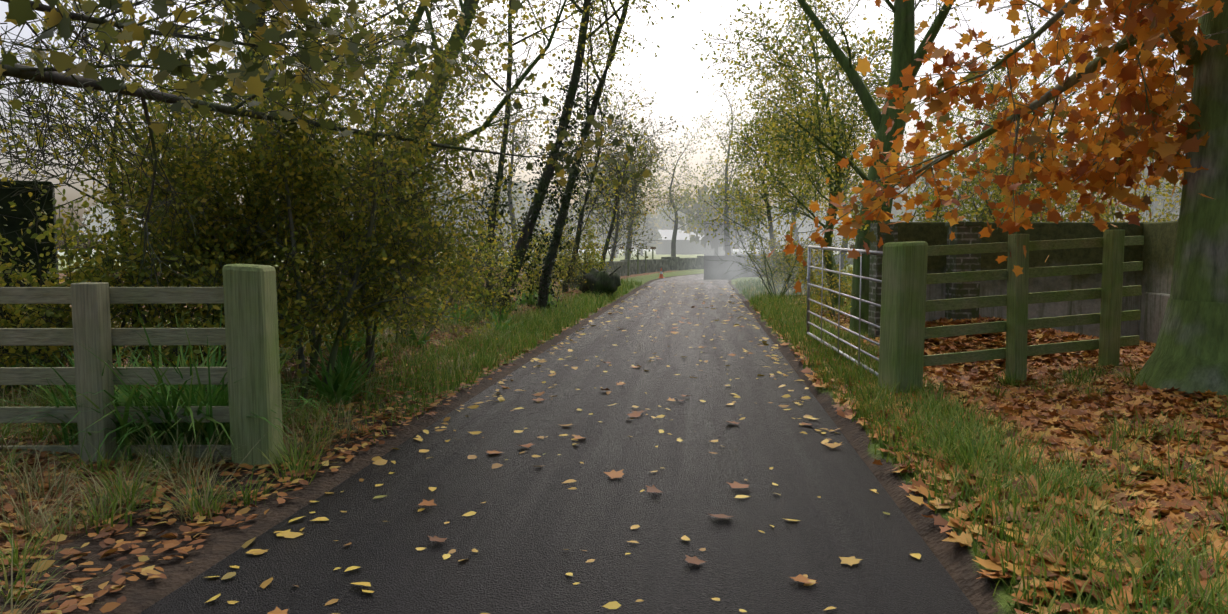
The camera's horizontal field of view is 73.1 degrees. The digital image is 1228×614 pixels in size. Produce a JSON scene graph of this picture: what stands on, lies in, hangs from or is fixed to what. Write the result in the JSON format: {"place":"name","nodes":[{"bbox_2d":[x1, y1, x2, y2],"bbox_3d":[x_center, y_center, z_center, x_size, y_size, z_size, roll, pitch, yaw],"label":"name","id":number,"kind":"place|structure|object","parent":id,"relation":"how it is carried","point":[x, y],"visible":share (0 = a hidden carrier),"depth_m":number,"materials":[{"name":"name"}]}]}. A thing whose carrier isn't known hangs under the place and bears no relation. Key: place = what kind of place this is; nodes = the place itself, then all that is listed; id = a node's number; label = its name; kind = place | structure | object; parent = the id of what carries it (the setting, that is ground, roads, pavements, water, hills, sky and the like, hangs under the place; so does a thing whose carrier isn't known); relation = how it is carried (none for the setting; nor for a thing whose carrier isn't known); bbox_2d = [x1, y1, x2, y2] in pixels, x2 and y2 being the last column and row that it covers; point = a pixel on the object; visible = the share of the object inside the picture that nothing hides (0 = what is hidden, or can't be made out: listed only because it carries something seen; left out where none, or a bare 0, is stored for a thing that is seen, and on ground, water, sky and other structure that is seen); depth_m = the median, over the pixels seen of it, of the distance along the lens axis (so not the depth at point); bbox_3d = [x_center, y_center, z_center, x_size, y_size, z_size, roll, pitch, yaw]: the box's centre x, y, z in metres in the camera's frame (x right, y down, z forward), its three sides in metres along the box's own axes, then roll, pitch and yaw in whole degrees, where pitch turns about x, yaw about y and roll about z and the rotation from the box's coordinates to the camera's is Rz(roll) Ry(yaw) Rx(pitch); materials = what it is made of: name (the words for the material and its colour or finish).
{"place":"outdoors","nodes":[
{"label":"outdoors","id":0,"kind":"place"},
{"bbox_2d":[139,274,978,613],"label":"road","id":1,"kind":"structure","parent":0,"point":[529,530],"depth_m":4.63,"materials":[{"name":"grey asphalt"}]},
{"bbox_2d":[205,281,920,613],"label":"fallen leaves","id":2,"kind":"object","parent":1,"relation":"on","point":[613,605],"visible":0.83,"depth_m":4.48,"materials":[{"name":"plant"}]},
{"bbox_2d":[267,302,862,613],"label":"maple leaves","id":3,"kind":"object","parent":1,"relation":"on","point":[851,561],"visible":0.98,"depth_m":4.96,"materials":[{"name":"yellow plant"}]},
{"bbox_2d":[0,0,1197,248],"label":"sky","id":4,"kind":"structure","parent":0,"point":[676,73],"materials":[{"name":"white"}]},
{"bbox_2d":[0,249,1225,613],"bbox_3d":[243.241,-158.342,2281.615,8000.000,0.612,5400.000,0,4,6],"label":"ground","id":5,"kind":"structure","parent":0,"point":[222,543],"depth_m":4.60,"materials":[{"name":"brown soil"}]},
{"bbox_2d":[0,180,61,366],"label":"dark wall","id":6,"kind":"structure","parent":5,"relation":"on","point":[21,211],"depth_m":8.04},
{"bbox_2d":[0,216,165,400],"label":"shrub","id":7,"kind":"object","parent":5,"relation":"on","point":[20,349],"depth_m":7.34,"materials":[{"name":"green plant"}]},
{"bbox_2d":[71,282,116,464],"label":"fence posts","id":8,"kind":"object","parent":5,"relation":"on","point":[91,318],"visible":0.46,"depth_m":5.34,"materials":[{"name":"wood"}]},
{"bbox_2d":[0,0,218,366],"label":"tree","id":9,"kind":"object","parent":5,"relation":"on","point":[54,164],"visible":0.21,"depth_m":7.69,"materials":[{"name":"green plant"}]},
{"bbox_2d":[0,287,231,461],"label":"fence rails","id":10,"kind":"object","parent":5,"relation":"on","point":[64,336],"depth_m":5.48,"materials":[{"name":"wood"}]},
{"bbox_2d":[0,168,239,388],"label":"shrub","id":11,"kind":"object","parent":5,"relation":"on","point":[49,312],"depth_m":7.29,"materials":[{"name":"green plant"}]},
{"bbox_2d":[93,140,160,310],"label":"tree","id":12,"kind":"object","parent":5,"relation":"on","point":[103,205],"visible":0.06,"depth_m":7.93,"materials":[{"name":"green plant"}]},
{"bbox_2d":[0,304,352,464],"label":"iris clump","id":13,"kind":"object","parent":5,"relation":"on","point":[199,396],"visible":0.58,"depth_m":5.52,"materials":[{"name":"green plant"}]},
{"bbox_2d":[61,217,331,403],"bbox_3d":[-3.610,0.088,7.205,2.439,1.768,1.662,0,4,6],"label":"shrub","id":14,"kind":"object","parent":5,"relation":"on","point":[196,351],"depth_m":7.10,"materials":[{"name":"green plant"}]},
{"bbox_2d":[26,0,390,366],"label":"hawthorn bush","id":15,"kind":"object","parent":5,"relation":"on","point":[262,155],"depth_m":7.37,"materials":[{"name":"green plant"}]},
{"bbox_2d":[222,264,283,468],"bbox_3d":[-2.385,0.478,5.501,0.308,1.527,0.289,0,4,6],"label":"fence post","id":16,"kind":"object","parent":5,"relation":"on","point":[251,320],"visible":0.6,"depth_m":5.38,"materials":[{"name":"green wood"}]},
{"bbox_2d":[0,0,548,399],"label":"hawthorn bush","id":17,"kind":"object","parent":5,"relation":"on","point":[193,206],"depth_m":7.30,"materials":[{"name":"green plant"}]},
{"bbox_2d":[0,298,573,604],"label":"green grass tufts","id":18,"kind":"object","parent":5,"relation":"on","point":[114,503],"depth_m":5.15,"materials":[{"name":"green plant"}]},
{"bbox_2d":[0,281,573,411],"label":"fern plants","id":19,"kind":"object","parent":5,"relation":"on","point":[341,380],"visible":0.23,"depth_m":7.93,"materials":[{"name":"green plant"}]},
{"bbox_2d":[0,289,580,613],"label":"grass tufts","id":20,"kind":"object","parent":5,"relation":"on","point":[33,471],"visible":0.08,"depth_m":4.87,"materials":[{"name":"green plant"}]},
{"bbox_2d":[0,281,622,613],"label":"litter","id":21,"kind":"object","parent":5,"relation":"on","point":[85,599],"visible":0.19,"depth_m":4.77,"materials":[{"name":"brown plant"}]},
{"bbox_2d":[0,0,658,353],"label":"overhead tree","id":22,"kind":"object","parent":5,"relation":"on","point":[256,78],"depth_m":4.84,"materials":[{"name":"green plant"}]},
{"bbox_2d":[278,265,388,372],"bbox_3d":[-3.287,0.155,9.045,1.659,1.667,1.806,-2,4,-25],"label":"shrub","id":23,"kind":"object","parent":5,"relation":"on","point":[347,338],"depth_m":9.01,"materials":[{"name":"green plant"}]},
{"bbox_2d":[234,14,526,376],"bbox_3d":[-2.624,-1.064,8.989,3.445,3.738,2.792,0,4,6],"label":"hawthorn bush","id":24,"kind":"object","parent":5,"relation":"on","point":[467,264],"depth_m":8.58,"materials":[{"name":"green plant"}]},
{"bbox_2d":[317,193,526,335],"bbox_3d":[-2.959,-0.728,12.558,3.124,2.711,2.256,0,4,6],"label":"shrub","id":25,"kind":"object","parent":5,"relation":"on","point":[470,291],"depth_m":12.89,"materials":[{"name":"green plant"}]},
{"bbox_2d":[362,200,524,343],"bbox_3d":[-2.407,-0.500,11.177,2.541,2.171,1.641,-1,4,-19],"label":"shrub","id":26,"kind":"object","parent":5,"relation":"on","point":[475,309],"depth_m":11.17,"materials":[{"name":"green plant"}]},
{"bbox_2d":[265,0,645,345],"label":"leaning tree","id":27,"kind":"object","parent":5,"relation":"on","point":[420,11],"depth_m":10.65,"materials":[{"name":"green plant"}]},
{"bbox_2d":[435,185,539,309],"bbox_3d":[-2.797,-1.072,16.828,2.572,2.768,2.697,0,4,6],"label":"shrub","id":28,"kind":"object","parent":5,"relation":"on","point":[501,223],"depth_m":16.66,"materials":[{"name":"green plant"}]},
{"bbox_2d":[437,219,538,322],"bbox_3d":[-2.388,-0.619,14.928,2.338,1.946,2.776,0,4,6],"label":"shrub","id":29,"kind":"object","parent":5,"relation":"on","point":[493,272],"depth_m":14.47,"materials":[{"name":"green plant"}]},
{"bbox_2d":[457,54,572,258],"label":"tree","id":30,"kind":"object","parent":5,"relation":"on","point":[520,142],"depth_m":46.01,"materials":[{"name":"green plant"}]},
{"bbox_2d":[369,0,689,313],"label":"tree","id":31,"kind":"object","parent":5,"relation":"on","point":[521,242],"depth_m":16.44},
{"bbox_2d":[505,212,574,301],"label":"shrub","id":32,"kind":"object","parent":5,"relation":"on","point":[556,262],"depth_m":19.03,"materials":[{"name":"green plant"}]},
{"bbox_2d":[466,55,614,312],"bbox_3d":[-1.451,-2.076,16.627,3.470,5.984,1.725,-3,5,-38],"label":"ivy tree","id":33,"kind":"object","parent":5,"relation":"on","point":[557,205],"visible":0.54,"depth_m":16.57,"materials":[{"name":"green plant"}]},
{"bbox_2d":[427,249,653,329],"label":"field fence posts","id":34,"kind":"object","parent":5,"relation":"on","point":[628,263],"visible":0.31,"depth_m":39.96,"materials":[{"name":"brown wood"}]},
{"bbox_2d":[517,214,593,294],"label":"shrub","id":35,"kind":"object","parent":5,"relation":"on","point":[571,259],"depth_m":22.80,"materials":[{"name":"green plant"}]},
{"bbox_2d":[545,209,611,289],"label":"shrub","id":36,"kind":"object","parent":5,"relation":"on","point":[588,253],"depth_m":26.58,"materials":[{"name":"green plant"}]},
{"bbox_2d":[506,43,663,292],"bbox_3d":[-0.754,-4.009,25.452,4.541,7.727,4.895,0,4,6],"label":"tree","id":37,"kind":"object","parent":5,"relation":"on","point":[579,225],"depth_m":25.38,"materials":[{"name":"green plant"}]},
{"bbox_2d":[574,266,620,297],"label":"bush","id":38,"kind":"object","parent":5,"relation":"on","point":[604,281],"visible":0.85,"depth_m":23.73,"materials":[{"name":"green plant"}]},
{"bbox_2d":[0,274,1227,613],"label":"verge grass","id":39,"kind":"structure","parent":5,"relation":"on","point":[524,340],"depth_m":6.38,"materials":[{"name":"green plant"}]},
{"bbox_2d":[191,0,484,260],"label":"straight tree","id":40,"kind":"object","parent":39,"relation":"attached to","point":[342,32],"depth_m":9.68,"materials":[{"name":"green plant"}]},
{"bbox_2d":[678,42,846,280],"bbox_3d":[5.634,-5.277,31.869,6.206,9.326,5.545,0,4,6],"label":"tree","id":41,"kind":"object","parent":39,"relation":"attached to","point":[752,164],"depth_m":30.74,"materials":[{"name":"green plant"}]},
{"bbox_2d":[692,0,936,306],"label":"tree","id":42,"kind":"object","parent":39,"relation":"attached to","point":[803,121],"depth_m":17.92,"materials":[{"name":"green plant"}]},
{"bbox_2d":[869,57,1189,221],"bbox_3d":[6.183,-1.531,12.575,4.692,4.064,3.145,0,4,6],"label":"tree","id":43,"kind":"object","parent":39,"relation":"attached to","point":[968,207],"depth_m":12.09,"materials":[{"name":"plant"}]},
{"bbox_2d":[953,32,1125,221],"bbox_3d":[7.186,-2.235,14.115,2.920,5.062,3.877,2,4,25],"label":"tree","id":44,"kind":"object","parent":39,"relation":"attached to","point":[995,117],"depth_m":14.05,"materials":[{"name":"plant"}]},
{"bbox_2d":[993,62,1190,221],"bbox_3d":[7.584,-1.743,13.128,3.718,4.268,5.118,0,4,6],"label":"tree","id":45,"kind":"object","parent":39,"relation":"attached to","point":[1085,219],"depth_m":12.85,"materials":[{"name":"plant"}]},
{"bbox_2d":[569,107,666,260],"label":"tree","id":46,"kind":"object","parent":5,"relation":"on","point":[614,238],"depth_m":40.00,"materials":[{"name":"green plant"}]},
{"bbox_2d":[571,109,684,271],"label":"tree","id":47,"kind":"object","parent":5,"relation":"on","point":[610,231],"depth_m":32.24,"materials":[{"name":"green plant"}]},
{"bbox_2d":[78,133,1184,257],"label":"treeline","id":48,"kind":"object","parent":5,"relation":"on","point":[657,222],"depth_m":140.97,"materials":[{"name":"plant"}]},
{"bbox_2d":[592,57,688,258],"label":"tree","id":49,"kind":"object","parent":5,"relation":"on","point":[652,140],"depth_m":55.65,"materials":[{"name":"green plant"}]},
{"bbox_2d":[629,111,712,256],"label":"tree","id":50,"kind":"object","parent":5,"relation":"on","point":[676,194],"depth_m":59.20,"materials":[{"name":"green plant"}]},
{"bbox_2d":[656,240,703,254],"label":"barn walls","id":51,"kind":"structure","parent":5,"relation":"on","point":[664,247],"depth_m":181.57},
{"bbox_2d":[658,230,703,239],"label":"barn roof","id":52,"kind":"structure","parent":51,"relation":"on","point":[668,234],"depth_m":182.91,"materials":[{"name":"grey metal"}]},
{"bbox_2d":[569,254,852,287],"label":"stone wall","id":53,"kind":"structure","parent":5,"relation":"on","point":[667,264],"depth_m":47.55,"materials":[{"name":"grey stone"}]},
{"bbox_2d":[674,53,770,220],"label":"tree","id":54,"kind":"object","parent":5,"relation":"on","point":[727,145],"depth_m":60.34,"materials":[{"name":"green plant"}]},
{"bbox_2d":[704,184,840,296],"bbox_3d":[4.261,-1.810,22.216,3.883,3.419,2.539,2,4,22],"label":"bare twiggy shrub","id":55,"kind":"object","parent":5,"relation":"on","point":[768,266],"visible":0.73,"depth_m":22.06,"materials":[{"name":"plant"}]},
{"bbox_2d":[742,88,849,220],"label":"tree","id":56,"kind":"object","parent":5,"relation":"on","point":[802,181],"depth_m":42.48,"materials":[{"name":"green plant"}]},
{"bbox_2d":[758,223,835,284],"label":"shrub","id":57,"kind":"object","parent":5,"relation":"on","point":[771,243],"depth_m":28.55,"materials":[{"name":"green plant"}]},
{"bbox_2d":[741,224,854,294],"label":"shrub","id":58,"kind":"object","parent":5,"relation":"on","point":[774,260],"depth_m":23.61,"materials":[{"name":"plant"}]},
{"bbox_2d":[754,282,850,332],"bbox_3d":[6.181,-0.271,19.998,4.934,0.454,19.083,0,4,6],"label":"yellow litter carpet","id":59,"kind":"object","parent":5,"relation":"on","point":[819,308],"visible":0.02,"depth_m":20.05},
{"bbox_2d":[705,0,904,288],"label":"tree","id":60,"kind":"object","parent":5,"relation":"on","point":[777,126],"depth_m":23.85,"materials":[{"name":"green plant"}]},
{"bbox_2d":[786,226,852,320],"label":"shrub","id":61,"kind":"object","parent":5,"relation":"on","point":[819,277],"depth_m":15.86,"materials":[{"name":"green plant"}]},
{"bbox_2d":[786,54,869,269],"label":"tree","id":62,"kind":"object","parent":5,"relation":"on","point":[842,255],"depth_m":50.55,"materials":[{"name":"green plant"}]},
{"bbox_2d":[739,0,1000,334],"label":"tree","id":63,"kind":"object","parent":5,"relation":"on","point":[904,54],"depth_m":11.91,"materials":[{"name":"plant"}]},
{"bbox_2d":[878,241,927,392],"bbox_3d":[2.664,0.253,7.668,0.325,1.717,0.300,-1,4,-18],"label":"fence post","id":64,"kind":"object","parent":5,"relation":"on","point":[903,308],"visible":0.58,"depth_m":7.53,"materials":[{"name":"green wood"}]},
{"bbox_2d":[806,245,882,376],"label":"gate","id":65,"kind":"structure","parent":64,"relation":"attached to","point":[861,252],"depth_m":9.61,"materials":[{"name":"silver metal"}]},
{"bbox_2d":[821,74,1026,323],"bbox_3d":[4.718,-1.483,12.116,3.428,4.119,4.568,0,4,6],"label":"tree","id":66,"kind":"object","parent":5,"relation":"on","point":[932,197],"depth_m":12.28,"materials":[{"name":"plant"}]},
{"bbox_2d":[868,222,983,338],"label":"brick pillars","id":67,"kind":"structure","parent":5,"relation":"on","point":[966,233],"depth_m":10.16,"materials":[{"name":"brick"}]},
{"bbox_2d":[746,290,1227,613],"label":"litter","id":68,"kind":"object","parent":5,"relation":"on","point":[1036,410],"visible":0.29,"depth_m":5.42,"materials":[{"name":"brown plant"}]},
{"bbox_2d":[916,14,1069,217],"bbox_3d":[17.591,-7.434,38.777,6.966,12.167,8.753,0,4,6],"label":"tree","id":69,"kind":"object","parent":5,"relation":"on","point":[1022,60],"depth_m":37.60,"materials":[{"name":"plant"}]},
{"bbox_2d":[761,298,1227,613],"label":"grass tufts","id":70,"kind":"object","parent":5,"relation":"on","point":[1166,601],"visible":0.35,"depth_m":4.61,"materials":[{"name":"green plant"}]},
{"bbox_2d":[767,0,1227,399],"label":"tree","id":71,"kind":"object","parent":5,"relation":"on","point":[1154,22],"depth_m":7.09,"materials":[{"name":"orange plant"}]},
{"bbox_2d":[881,221,1177,342],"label":"concrete wall","id":72,"kind":"structure","parent":5,"relation":"on","point":[1155,253],"depth_m":10.55,"materials":[{"name":"grey concrete"}]},
{"bbox_2d":[923,236,1143,366],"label":"fence rails","id":73,"kind":"object","parent":5,"relation":"on","point":[999,326],"visible":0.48,"depth_m":8.10,"materials":[{"name":"wood"}]},
{"bbox_2d":[1005,230,1124,385],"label":"fence posts","id":74,"kind":"object","parent":5,"relation":"on","point":[1110,306],"visible":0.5,"depth_m":8.01,"materials":[{"name":"wood"}]},
{"bbox_2d":[1150,181,1180,217],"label":"shrub","id":75,"kind":"object","parent":5,"relation":"on","point":[1169,192],"depth_m":11.82,"materials":[{"name":"green plant"}]},
{"bbox_2d":[672,215,837,291],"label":"steam mist","id":76,"kind":"structure","parent":0,"point":[715,269],"depth_m":38.84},
{"bbox_2d":[956,0,1123,220],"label":"tree","id":77,"kind":"object","parent":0,"point":[1035,45],"depth_m":26.04,"materials":[{"name":"plant"}]}
]}

